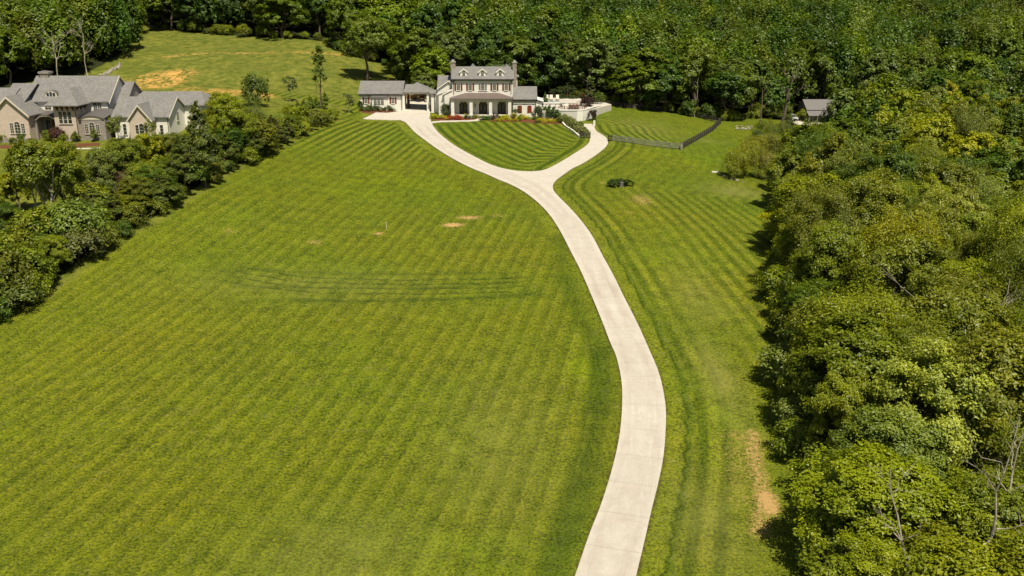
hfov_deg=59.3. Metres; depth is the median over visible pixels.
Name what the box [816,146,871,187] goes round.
broadleaf tree
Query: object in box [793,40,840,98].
broadleaf tree
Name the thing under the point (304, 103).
conifer
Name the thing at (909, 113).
broadleaf tree
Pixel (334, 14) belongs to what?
broadleaf tree
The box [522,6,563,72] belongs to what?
broadleaf tree
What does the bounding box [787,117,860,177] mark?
pale limbed tree
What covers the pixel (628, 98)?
bush
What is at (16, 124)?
window
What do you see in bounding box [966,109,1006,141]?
pale limbed tree
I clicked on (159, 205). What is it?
bush
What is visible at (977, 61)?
broadleaf tree
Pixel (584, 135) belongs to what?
gate
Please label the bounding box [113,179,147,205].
cedar tree
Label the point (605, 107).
patio
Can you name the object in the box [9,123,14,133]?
window
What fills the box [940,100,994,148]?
pale limbed tree
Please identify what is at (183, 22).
bush
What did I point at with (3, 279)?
bush
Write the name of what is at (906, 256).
broadleaf tree
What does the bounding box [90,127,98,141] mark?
shrub
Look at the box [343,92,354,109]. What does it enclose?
tree
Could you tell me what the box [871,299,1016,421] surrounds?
broadleaf tree
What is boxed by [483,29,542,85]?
broadleaf tree
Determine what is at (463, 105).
doorway
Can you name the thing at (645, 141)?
board fence
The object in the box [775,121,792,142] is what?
willow shrub
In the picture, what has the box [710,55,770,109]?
tall tree
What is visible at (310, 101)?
conifer
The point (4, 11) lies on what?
tall tree
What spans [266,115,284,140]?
cedar tree
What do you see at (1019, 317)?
pale limbed tree
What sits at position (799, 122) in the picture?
parking pad
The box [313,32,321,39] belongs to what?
bush
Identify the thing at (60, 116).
window
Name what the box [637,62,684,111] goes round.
broadleaf tree
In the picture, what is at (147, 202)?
cedar tree
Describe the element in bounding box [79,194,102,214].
cedar tree
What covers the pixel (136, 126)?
window
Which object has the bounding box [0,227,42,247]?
bush
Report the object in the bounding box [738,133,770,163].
willow shrub
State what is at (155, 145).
broadleaf tree
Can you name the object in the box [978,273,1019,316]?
dead tree
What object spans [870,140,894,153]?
broadleaf tree
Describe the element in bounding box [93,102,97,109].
window
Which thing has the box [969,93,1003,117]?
broadleaf tree
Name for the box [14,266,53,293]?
bush
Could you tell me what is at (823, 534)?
bush
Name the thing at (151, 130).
tree
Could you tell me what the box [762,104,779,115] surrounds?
bush
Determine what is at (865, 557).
broadleaf tree
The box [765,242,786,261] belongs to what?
bush
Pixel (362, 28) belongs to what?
lone tree
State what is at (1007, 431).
pale limbed tree
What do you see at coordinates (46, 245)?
tree
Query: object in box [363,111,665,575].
driveway
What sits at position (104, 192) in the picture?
bush
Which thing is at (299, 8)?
broadleaf tree
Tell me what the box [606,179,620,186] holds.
bush
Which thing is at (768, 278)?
bush
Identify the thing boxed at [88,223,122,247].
bush
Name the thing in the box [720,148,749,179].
willow shrub
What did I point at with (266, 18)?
broadleaf tree
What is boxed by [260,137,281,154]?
bush
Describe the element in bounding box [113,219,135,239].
bush
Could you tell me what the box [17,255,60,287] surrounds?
broadleaf tree
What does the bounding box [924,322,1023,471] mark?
broadleaf tree
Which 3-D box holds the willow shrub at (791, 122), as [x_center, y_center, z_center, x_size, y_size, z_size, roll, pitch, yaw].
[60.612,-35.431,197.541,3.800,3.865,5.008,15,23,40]
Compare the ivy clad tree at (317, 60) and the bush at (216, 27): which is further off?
the bush at (216, 27)
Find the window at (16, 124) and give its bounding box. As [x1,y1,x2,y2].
[14,121,21,133]
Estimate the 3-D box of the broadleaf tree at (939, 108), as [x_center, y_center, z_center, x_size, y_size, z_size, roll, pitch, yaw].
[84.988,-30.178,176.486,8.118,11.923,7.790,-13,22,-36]
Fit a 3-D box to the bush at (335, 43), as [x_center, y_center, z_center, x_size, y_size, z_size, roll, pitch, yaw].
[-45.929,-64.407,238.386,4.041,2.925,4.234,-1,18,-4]
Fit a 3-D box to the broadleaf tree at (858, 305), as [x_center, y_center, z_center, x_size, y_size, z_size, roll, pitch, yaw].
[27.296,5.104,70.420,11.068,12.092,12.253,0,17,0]
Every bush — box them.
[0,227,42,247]
[0,241,58,284]
[0,247,45,305]
[0,265,14,307]
[0,274,45,310]
[0,294,12,321]
[2,204,78,247]
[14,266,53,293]
[43,196,114,249]
[55,225,110,261]
[68,182,109,200]
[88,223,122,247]
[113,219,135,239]
[117,203,152,225]
[120,170,153,197]
[143,18,153,24]
[146,198,172,216]
[148,130,182,158]
[163,154,211,180]
[164,190,183,203]
[165,183,186,196]
[177,18,193,30]
[186,20,204,30]
[202,162,223,182]
[203,27,210,32]
[209,23,224,34]
[211,111,279,145]
[211,162,225,171]
[216,150,240,167]
[218,160,235,172]
[221,25,233,33]
[234,24,253,34]
[238,145,262,165]
[255,24,272,34]
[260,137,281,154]
[267,31,277,37]
[273,113,296,123]
[275,116,298,129]
[277,105,309,121]
[282,31,292,37]
[289,127,301,136]
[297,31,309,37]
[297,118,311,131]
[303,115,320,130]
[309,111,331,126]
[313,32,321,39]
[317,108,335,119]
[322,38,330,42]
[331,107,340,117]
[332,39,342,48]
[339,43,357,53]
[367,51,379,60]
[381,59,387,64]
[392,65,400,73]
[397,69,410,79]
[567,89,584,95]
[593,92,608,102]
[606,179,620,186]
[610,94,622,104]
[622,92,640,106]
[623,179,634,185]
[642,99,656,109]
[661,103,674,110]
[677,107,685,113]
[679,100,697,115]
[690,106,702,116]
[698,102,721,117]
[714,108,730,119]
[721,112,732,120]
[728,109,737,120]
[747,106,760,118]
[747,111,754,117]
[750,262,794,305]
[752,102,773,116]
[754,337,816,395]
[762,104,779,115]
[762,304,804,339]
[763,218,780,241]
[763,280,801,312]
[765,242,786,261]
[765,256,789,271]
[767,189,775,203]
[767,415,820,459]
[770,394,826,439]
[772,105,794,118]
[773,272,802,304]
[776,378,797,398]
[781,442,842,498]
[782,420,840,468]
[789,390,815,401]
[792,518,861,570]
[795,108,808,117]
[796,414,833,435]
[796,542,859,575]
[812,480,894,557]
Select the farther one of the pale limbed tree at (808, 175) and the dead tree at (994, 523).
the pale limbed tree at (808, 175)
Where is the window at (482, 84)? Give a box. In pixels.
[481,83,484,90]
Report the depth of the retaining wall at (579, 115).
186.38 m
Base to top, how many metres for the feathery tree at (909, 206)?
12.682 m
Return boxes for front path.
[432,118,482,122]
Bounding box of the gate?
[580,132,590,137]
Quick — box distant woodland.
[0,0,1023,176]
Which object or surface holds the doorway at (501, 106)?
in the white house at (477, 90)
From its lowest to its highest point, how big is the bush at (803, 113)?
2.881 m
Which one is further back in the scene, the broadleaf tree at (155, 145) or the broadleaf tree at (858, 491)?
the broadleaf tree at (155, 145)
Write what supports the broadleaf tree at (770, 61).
on the ground
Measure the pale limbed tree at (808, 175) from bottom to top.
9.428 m
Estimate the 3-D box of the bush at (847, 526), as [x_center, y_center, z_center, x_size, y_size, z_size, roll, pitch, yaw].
[20.649,14.112,54.982,5.415,4.312,5.897,4,18,11]
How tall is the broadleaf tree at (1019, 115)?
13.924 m
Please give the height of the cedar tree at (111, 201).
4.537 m
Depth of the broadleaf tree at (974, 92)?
184.95 m
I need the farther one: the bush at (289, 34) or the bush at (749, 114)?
the bush at (289, 34)
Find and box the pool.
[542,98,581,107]
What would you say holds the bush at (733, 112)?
on the ground
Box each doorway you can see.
[459,101,467,113]
[478,101,487,113]
[497,101,505,113]
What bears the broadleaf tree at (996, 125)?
on the ground
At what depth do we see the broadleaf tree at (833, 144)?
124.09 m
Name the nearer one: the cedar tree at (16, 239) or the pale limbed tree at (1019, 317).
the pale limbed tree at (1019, 317)
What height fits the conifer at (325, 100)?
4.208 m
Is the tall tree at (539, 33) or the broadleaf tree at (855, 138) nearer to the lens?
the broadleaf tree at (855, 138)
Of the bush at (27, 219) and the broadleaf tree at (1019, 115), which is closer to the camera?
the bush at (27, 219)
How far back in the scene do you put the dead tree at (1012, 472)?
48.47 m
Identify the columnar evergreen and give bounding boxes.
[542,92,548,101]
[546,104,551,116]
[550,106,556,119]
[596,90,601,99]
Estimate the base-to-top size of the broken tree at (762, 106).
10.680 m
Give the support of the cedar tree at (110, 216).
on the ground
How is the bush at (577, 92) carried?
on the ground
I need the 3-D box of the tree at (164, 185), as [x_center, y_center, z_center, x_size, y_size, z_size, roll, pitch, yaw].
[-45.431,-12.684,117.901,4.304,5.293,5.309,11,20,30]
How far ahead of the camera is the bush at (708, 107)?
205.09 m
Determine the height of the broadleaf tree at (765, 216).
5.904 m
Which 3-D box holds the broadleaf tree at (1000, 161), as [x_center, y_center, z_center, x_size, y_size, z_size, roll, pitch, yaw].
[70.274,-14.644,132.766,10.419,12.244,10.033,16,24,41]
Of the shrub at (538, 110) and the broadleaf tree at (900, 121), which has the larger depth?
the shrub at (538, 110)
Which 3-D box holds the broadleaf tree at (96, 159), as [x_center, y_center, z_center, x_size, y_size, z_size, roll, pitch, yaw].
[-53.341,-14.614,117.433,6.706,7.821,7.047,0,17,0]
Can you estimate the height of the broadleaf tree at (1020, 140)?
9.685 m
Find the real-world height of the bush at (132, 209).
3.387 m
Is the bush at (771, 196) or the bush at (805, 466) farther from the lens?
the bush at (771, 196)
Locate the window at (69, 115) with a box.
[67,111,72,123]
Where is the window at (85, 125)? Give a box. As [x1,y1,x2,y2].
[84,124,88,133]
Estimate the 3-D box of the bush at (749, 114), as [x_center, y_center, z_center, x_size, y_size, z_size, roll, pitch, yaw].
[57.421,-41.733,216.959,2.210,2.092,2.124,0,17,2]
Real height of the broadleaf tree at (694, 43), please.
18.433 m
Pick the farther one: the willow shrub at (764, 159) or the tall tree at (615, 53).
the tall tree at (615, 53)
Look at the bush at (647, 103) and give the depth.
207.87 m
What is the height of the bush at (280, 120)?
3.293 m
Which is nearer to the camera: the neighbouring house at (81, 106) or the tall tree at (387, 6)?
the neighbouring house at (81, 106)
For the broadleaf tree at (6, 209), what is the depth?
106.87 m
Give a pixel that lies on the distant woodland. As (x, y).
(850, 32)
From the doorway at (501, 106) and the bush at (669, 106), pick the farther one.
the bush at (669, 106)
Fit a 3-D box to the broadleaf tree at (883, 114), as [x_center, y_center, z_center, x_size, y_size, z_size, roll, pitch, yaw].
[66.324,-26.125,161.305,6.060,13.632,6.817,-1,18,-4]
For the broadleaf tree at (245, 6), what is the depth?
254.76 m
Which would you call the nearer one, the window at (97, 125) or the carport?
the window at (97, 125)
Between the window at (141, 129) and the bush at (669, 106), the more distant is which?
the bush at (669, 106)
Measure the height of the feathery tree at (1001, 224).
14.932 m
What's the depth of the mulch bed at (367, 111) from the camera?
191.64 m
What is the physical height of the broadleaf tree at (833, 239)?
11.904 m
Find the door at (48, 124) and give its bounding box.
[46,120,50,137]
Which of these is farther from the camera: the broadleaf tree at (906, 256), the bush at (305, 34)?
the bush at (305, 34)
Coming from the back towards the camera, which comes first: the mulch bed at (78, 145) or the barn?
the barn
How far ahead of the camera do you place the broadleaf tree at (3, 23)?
203.19 m
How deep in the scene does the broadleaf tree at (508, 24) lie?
216.19 m
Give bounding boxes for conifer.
[300,99,308,114]
[304,95,315,113]
[313,97,321,111]
[321,91,328,109]
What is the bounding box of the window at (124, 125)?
[122,124,127,134]
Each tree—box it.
[0,3,16,66]
[0,13,18,77]
[0,25,31,84]
[0,34,9,74]
[0,171,37,215]
[0,202,23,235]
[0,234,13,247]
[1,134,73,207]
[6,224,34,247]
[7,6,35,63]
[10,236,51,271]
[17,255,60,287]
[26,215,67,243]
[28,235,57,258]
[33,133,90,203]
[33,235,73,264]
[38,29,71,75]
[64,19,94,75]
[74,184,109,207]
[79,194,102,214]
[81,146,127,199]
[90,201,117,225]
[102,193,133,220]
[105,114,122,133]
[105,137,149,184]
[110,196,131,217]
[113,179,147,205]
[120,175,159,197]
[125,159,162,180]
[127,164,177,197]
[130,187,152,216]
[132,133,167,165]
[142,117,156,133]
[144,0,174,24]
[145,0,187,29]
[151,156,185,180]
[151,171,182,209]
[153,132,190,156]
[165,136,196,192]
[168,0,198,20]
[170,0,218,30]
[180,100,225,186]
[202,90,238,131]
[208,91,260,142]
[209,0,241,28]
[209,124,249,151]
[214,133,239,161]
[239,72,270,106]
[239,124,264,149]
[240,0,280,31]
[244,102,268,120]
[245,0,276,35]
[253,0,310,37]
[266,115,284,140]
[267,0,308,31]
[282,76,297,97]
[282,119,294,143]
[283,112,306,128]
[301,0,330,33]
[310,45,327,108]
[324,0,359,41]
[324,0,373,40]
[339,10,393,80]
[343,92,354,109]
[356,8,375,48]
[364,0,409,60]
[382,1,434,65]
[387,27,438,78]
[399,2,446,74]
[409,47,451,85]
[411,70,436,100]
[431,27,469,72]
[439,0,483,58]
[464,18,516,63]
[470,48,528,85]
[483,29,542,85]
[485,13,521,62]
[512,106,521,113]
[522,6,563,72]
[523,24,564,90]
[525,38,566,97]
[550,34,589,87]
[557,87,566,93]
[559,38,618,93]
[561,83,571,92]
[566,86,576,92]
[580,96,594,105]
[583,86,596,95]
[585,42,622,92]
[593,12,631,53]
[603,57,667,107]
[614,47,671,105]
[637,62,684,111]
[642,45,683,105]
[670,49,720,114]
[672,34,714,98]
[687,48,715,104]
[702,70,750,120]
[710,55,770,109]
[715,65,758,119]
[738,54,772,108]
[752,58,783,102]
[757,210,818,241]
[760,83,770,120]
[764,171,800,214]
[765,146,803,188]
[770,170,860,224]
[771,219,822,262]
[772,168,822,198]
[773,309,929,416]
[774,61,808,122]
[774,119,832,164]
[774,278,875,335]
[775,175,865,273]
[781,294,846,372]
[785,217,873,303]
[786,436,972,562]
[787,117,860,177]
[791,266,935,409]
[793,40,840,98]
[798,130,848,219]
[799,52,843,98]
[806,361,883,449]
[813,127,851,160]
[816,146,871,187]
[820,162,870,223]
[823,528,916,575]
[824,116,874,148]
[824,402,955,515]
[827,248,896,296]
[830,165,910,242]
[831,232,956,310]
[834,134,896,176]
[841,130,859,143]
[844,293,954,340]
[845,169,911,233]
[847,199,951,300]
[849,46,904,90]
[849,171,920,224]
[850,140,925,193]
[855,117,904,149]
[863,460,924,573]
[864,56,900,79]
[866,188,969,264]
[866,336,998,483]
[868,264,1023,412]
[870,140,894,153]
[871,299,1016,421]
[872,104,896,148]
[875,114,912,147]
[879,525,1023,575]
[880,267,946,325]
[886,88,918,110]
[886,132,933,158]
[890,514,1023,575]
[897,109,935,117]
[899,189,965,267]
[901,49,937,79]
[903,95,937,115]
[903,172,952,201]
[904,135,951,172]
[904,265,1020,331]
[905,106,935,142]
[905,155,982,199]
[906,95,941,117]
[906,113,962,149]
[907,65,957,83]
[910,136,947,158]
[910,181,992,254]
[912,84,949,104]
[923,151,991,197]
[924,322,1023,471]
[926,77,959,96]
[927,463,1023,556]
[935,97,976,149]
[935,103,947,115]
[936,47,979,73]
[938,257,1015,304]
[939,130,994,172]
[939,224,992,269]
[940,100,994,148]
[941,93,967,119]
[955,74,988,98]
[956,209,1004,261]
[957,53,1003,78]
[961,425,1023,545]
[962,79,1010,116]
[962,391,1023,485]
[963,97,1002,140]
[964,188,1023,319]
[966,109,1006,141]
[967,97,1004,121]
[968,200,1010,256]
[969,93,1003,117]
[970,83,1007,106]
[970,145,1021,183]
[973,159,1006,202]
[976,194,1022,207]
[976,217,1023,319]
[978,65,1010,87]
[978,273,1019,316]
[982,136,1018,146]
[982,171,1016,200]
[983,134,1013,157]
[984,28,1023,68]
[984,398,1023,522]
[985,194,1023,221]
[992,142,1023,172]
[998,46,1023,63]
[998,300,1023,331]
[998,357,1023,413]
[999,94,1023,120]
[1002,102,1023,126]
[1003,152,1023,187]
[1006,186,1023,203]
[1006,205,1023,287]
[1009,180,1023,193]
[1011,137,1023,149]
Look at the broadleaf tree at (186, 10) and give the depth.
256.75 m
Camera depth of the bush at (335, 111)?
177.69 m
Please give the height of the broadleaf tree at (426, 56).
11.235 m
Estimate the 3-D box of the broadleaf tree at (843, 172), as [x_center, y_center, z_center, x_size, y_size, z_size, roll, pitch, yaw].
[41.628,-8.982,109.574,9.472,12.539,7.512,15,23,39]
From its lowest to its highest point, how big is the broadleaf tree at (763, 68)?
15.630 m
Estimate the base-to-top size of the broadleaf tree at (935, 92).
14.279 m
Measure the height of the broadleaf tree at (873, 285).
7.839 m
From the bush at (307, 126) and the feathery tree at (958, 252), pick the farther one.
the bush at (307, 126)
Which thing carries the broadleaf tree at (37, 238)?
on the ground
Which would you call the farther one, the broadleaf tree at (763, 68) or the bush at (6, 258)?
the broadleaf tree at (763, 68)
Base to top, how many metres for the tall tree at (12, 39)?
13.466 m
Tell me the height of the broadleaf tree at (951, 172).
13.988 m
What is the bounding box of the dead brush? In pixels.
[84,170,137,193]
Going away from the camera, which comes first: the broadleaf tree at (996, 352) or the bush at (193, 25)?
the broadleaf tree at (996, 352)
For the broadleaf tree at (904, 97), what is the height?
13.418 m
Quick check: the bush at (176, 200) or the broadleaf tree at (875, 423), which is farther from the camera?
the bush at (176, 200)
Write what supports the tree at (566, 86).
on the ground
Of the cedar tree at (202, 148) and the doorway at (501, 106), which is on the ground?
the cedar tree at (202, 148)
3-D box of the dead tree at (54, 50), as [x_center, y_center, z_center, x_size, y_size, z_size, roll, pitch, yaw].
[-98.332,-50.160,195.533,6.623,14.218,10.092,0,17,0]
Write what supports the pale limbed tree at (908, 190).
on the ground
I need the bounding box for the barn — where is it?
[797,99,835,122]
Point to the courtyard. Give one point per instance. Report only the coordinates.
(418, 105)
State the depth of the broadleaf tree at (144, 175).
117.01 m
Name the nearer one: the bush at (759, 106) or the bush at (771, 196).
the bush at (771, 196)
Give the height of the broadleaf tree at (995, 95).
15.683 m
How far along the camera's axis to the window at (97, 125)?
146.50 m
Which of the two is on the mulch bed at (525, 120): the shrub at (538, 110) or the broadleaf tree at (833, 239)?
the shrub at (538, 110)
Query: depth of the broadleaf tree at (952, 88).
193.23 m
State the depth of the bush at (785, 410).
68.51 m
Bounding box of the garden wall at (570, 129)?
[561,121,579,137]
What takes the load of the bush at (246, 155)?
on the ground
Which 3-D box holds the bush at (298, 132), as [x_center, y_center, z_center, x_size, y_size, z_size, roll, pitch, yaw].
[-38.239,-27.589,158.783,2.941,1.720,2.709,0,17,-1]
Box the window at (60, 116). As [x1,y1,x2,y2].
[58,111,63,123]
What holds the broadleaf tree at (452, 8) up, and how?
on the ground
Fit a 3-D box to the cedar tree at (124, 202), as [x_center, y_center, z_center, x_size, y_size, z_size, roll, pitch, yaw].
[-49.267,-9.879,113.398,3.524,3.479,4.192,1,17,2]
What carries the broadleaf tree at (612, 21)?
on the ground
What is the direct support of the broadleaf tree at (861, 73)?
on the ground
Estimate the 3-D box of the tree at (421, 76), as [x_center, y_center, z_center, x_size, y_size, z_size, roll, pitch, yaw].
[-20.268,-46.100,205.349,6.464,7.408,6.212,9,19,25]
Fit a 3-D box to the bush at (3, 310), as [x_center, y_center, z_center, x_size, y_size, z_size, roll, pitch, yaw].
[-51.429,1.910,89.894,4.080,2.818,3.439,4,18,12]
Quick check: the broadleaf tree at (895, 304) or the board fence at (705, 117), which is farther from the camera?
the board fence at (705, 117)
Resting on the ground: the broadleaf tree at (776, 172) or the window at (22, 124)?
the broadleaf tree at (776, 172)
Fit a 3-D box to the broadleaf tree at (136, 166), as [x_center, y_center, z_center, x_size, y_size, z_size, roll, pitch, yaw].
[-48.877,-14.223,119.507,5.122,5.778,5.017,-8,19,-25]
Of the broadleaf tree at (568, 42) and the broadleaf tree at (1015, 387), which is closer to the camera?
the broadleaf tree at (1015, 387)
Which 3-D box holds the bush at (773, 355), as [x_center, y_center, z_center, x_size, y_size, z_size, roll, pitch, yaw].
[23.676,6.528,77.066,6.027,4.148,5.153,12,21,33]
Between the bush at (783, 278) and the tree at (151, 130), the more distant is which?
the tree at (151, 130)
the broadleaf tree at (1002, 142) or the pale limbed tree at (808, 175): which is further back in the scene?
the broadleaf tree at (1002, 142)
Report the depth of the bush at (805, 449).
64.09 m
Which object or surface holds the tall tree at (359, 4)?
on the ground
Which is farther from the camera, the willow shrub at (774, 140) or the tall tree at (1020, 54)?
the tall tree at (1020, 54)
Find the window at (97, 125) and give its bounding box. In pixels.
[95,124,100,133]
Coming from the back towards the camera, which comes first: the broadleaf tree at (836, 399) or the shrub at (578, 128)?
the shrub at (578, 128)
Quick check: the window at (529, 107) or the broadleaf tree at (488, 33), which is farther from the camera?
the broadleaf tree at (488, 33)
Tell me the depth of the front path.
186.04 m
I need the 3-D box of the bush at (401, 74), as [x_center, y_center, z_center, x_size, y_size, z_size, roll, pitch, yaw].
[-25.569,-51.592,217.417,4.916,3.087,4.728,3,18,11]
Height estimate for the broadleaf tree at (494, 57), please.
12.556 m
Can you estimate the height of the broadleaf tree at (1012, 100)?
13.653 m
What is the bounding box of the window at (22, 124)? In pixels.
[21,123,25,133]
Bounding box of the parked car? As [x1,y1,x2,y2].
[787,114,797,120]
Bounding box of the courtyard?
[403,99,436,112]
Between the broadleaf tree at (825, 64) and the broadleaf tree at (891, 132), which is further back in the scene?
the broadleaf tree at (825, 64)
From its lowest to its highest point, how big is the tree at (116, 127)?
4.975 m
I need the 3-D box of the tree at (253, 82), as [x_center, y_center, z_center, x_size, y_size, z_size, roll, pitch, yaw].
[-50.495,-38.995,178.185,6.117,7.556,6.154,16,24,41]
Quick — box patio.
[541,103,611,119]
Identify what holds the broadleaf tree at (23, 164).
on the ground
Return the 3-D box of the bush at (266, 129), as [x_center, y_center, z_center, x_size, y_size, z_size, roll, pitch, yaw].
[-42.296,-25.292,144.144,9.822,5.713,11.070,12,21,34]
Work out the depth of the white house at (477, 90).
190.30 m
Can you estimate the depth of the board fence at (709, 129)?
181.28 m
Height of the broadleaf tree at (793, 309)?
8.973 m
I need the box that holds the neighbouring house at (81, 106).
[0,70,212,142]
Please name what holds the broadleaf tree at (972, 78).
on the ground
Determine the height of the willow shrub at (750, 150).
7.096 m
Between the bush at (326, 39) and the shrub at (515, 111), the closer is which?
the shrub at (515, 111)
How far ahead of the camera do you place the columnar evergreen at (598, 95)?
199.05 m
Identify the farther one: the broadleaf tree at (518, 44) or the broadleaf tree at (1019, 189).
the broadleaf tree at (518, 44)
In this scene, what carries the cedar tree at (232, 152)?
on the ground
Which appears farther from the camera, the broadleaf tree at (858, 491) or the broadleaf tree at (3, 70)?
the broadleaf tree at (3, 70)
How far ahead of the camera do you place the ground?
83.25 m
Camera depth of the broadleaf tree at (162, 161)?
122.08 m
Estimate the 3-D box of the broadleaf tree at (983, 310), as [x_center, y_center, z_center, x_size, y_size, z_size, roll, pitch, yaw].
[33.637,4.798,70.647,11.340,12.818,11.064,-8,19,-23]
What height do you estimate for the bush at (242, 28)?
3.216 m
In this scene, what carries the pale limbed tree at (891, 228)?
on the ground
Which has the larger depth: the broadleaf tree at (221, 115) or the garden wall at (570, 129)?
the garden wall at (570, 129)
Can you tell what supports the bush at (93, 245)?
on the ground
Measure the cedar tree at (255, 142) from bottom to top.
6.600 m
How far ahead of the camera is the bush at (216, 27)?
254.22 m
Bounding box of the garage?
[358,81,405,111]
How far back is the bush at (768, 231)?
116.04 m
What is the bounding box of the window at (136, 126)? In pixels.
[135,125,138,134]
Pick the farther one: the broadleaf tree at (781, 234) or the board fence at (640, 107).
the board fence at (640, 107)
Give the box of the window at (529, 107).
[527,105,531,112]
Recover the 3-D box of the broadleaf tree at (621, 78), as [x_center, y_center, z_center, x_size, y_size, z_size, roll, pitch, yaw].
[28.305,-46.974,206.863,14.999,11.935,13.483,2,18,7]
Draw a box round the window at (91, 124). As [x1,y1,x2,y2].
[89,122,94,132]
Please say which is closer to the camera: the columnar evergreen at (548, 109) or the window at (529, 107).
the columnar evergreen at (548, 109)
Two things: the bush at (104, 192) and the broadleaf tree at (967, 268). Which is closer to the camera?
the broadleaf tree at (967, 268)
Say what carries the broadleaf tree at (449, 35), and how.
on the ground
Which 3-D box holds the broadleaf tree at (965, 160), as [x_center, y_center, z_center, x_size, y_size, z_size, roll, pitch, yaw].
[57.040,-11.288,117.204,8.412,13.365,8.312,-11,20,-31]
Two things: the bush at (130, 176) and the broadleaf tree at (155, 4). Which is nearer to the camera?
the bush at (130, 176)
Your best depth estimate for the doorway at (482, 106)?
191.21 m
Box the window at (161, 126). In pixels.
[159,125,163,134]
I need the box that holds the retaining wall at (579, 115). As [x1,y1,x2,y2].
[560,105,602,120]
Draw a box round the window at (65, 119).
[62,111,67,123]
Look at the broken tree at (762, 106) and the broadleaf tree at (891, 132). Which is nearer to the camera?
the broadleaf tree at (891, 132)
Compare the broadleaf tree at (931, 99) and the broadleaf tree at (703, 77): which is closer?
the broadleaf tree at (931, 99)
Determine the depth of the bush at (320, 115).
168.81 m
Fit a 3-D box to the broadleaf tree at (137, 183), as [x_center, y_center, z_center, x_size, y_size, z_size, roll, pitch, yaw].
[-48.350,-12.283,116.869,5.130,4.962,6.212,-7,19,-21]
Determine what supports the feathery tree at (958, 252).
on the ground
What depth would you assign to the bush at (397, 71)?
220.54 m
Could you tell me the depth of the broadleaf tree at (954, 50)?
241.52 m
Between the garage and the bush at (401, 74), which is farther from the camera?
the bush at (401, 74)
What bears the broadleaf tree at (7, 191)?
on the ground
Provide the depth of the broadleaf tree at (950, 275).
75.06 m
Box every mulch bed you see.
[0,143,99,147]
[361,110,395,113]
[432,118,477,120]
[485,118,561,123]
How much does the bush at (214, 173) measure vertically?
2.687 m
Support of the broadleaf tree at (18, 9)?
on the ground
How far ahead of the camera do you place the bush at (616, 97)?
209.54 m
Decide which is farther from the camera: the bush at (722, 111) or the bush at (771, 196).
the bush at (722, 111)
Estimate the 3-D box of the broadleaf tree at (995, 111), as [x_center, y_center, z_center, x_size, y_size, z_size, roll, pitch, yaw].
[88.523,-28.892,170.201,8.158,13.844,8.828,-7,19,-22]
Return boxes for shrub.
[8,137,17,143]
[42,129,52,140]
[48,125,66,140]
[70,131,80,141]
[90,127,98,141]
[440,103,449,115]
[531,105,544,118]
[576,125,585,133]
[587,109,596,119]
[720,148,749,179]
[733,136,765,178]
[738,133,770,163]
[741,147,774,178]
[748,130,765,142]
[750,117,780,144]
[750,132,787,158]
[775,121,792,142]
[779,119,794,128]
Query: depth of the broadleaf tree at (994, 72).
203.65 m
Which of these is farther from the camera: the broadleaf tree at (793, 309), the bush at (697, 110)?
the bush at (697, 110)
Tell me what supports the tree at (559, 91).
on the ground
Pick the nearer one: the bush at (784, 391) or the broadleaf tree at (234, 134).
the bush at (784, 391)
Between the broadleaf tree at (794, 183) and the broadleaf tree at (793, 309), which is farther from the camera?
the broadleaf tree at (794, 183)
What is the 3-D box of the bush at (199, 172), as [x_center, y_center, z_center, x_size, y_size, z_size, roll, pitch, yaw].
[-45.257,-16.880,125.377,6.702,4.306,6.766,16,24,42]
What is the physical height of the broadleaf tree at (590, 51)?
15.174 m
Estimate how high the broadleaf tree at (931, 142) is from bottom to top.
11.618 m
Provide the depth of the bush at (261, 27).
248.59 m
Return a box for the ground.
[0,2,1023,575]
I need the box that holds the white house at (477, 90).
[436,59,543,117]
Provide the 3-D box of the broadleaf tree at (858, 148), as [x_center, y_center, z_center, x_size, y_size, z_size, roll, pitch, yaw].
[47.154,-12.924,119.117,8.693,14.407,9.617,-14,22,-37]
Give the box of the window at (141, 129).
[139,123,144,134]
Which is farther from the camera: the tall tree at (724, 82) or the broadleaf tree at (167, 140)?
the tall tree at (724, 82)
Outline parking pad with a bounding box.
[794,120,821,124]
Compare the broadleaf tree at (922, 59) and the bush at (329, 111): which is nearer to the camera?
the bush at (329, 111)
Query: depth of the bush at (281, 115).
159.03 m
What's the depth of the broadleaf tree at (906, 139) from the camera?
132.26 m
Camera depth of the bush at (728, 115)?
205.87 m
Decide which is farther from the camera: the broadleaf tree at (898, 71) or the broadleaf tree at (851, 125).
the broadleaf tree at (898, 71)
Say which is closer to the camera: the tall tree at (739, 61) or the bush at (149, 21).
the tall tree at (739, 61)
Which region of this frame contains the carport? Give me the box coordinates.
[403,82,436,111]
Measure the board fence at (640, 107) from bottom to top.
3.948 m
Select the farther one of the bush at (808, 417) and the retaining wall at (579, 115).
the retaining wall at (579, 115)
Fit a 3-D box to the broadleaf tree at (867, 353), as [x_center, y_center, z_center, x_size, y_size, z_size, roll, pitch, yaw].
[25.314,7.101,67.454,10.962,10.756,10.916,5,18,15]
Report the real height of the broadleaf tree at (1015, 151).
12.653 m
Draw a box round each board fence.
[603,101,693,115]
[612,135,679,148]
[682,118,720,148]
[695,112,719,121]
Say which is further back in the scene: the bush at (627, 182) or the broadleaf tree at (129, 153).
the bush at (627, 182)
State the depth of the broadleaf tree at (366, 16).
234.44 m
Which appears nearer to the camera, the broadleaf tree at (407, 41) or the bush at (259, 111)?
the bush at (259, 111)
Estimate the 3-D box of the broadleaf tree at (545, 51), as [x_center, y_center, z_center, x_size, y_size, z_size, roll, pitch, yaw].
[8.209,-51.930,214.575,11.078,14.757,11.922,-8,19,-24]
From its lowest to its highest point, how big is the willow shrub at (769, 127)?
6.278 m

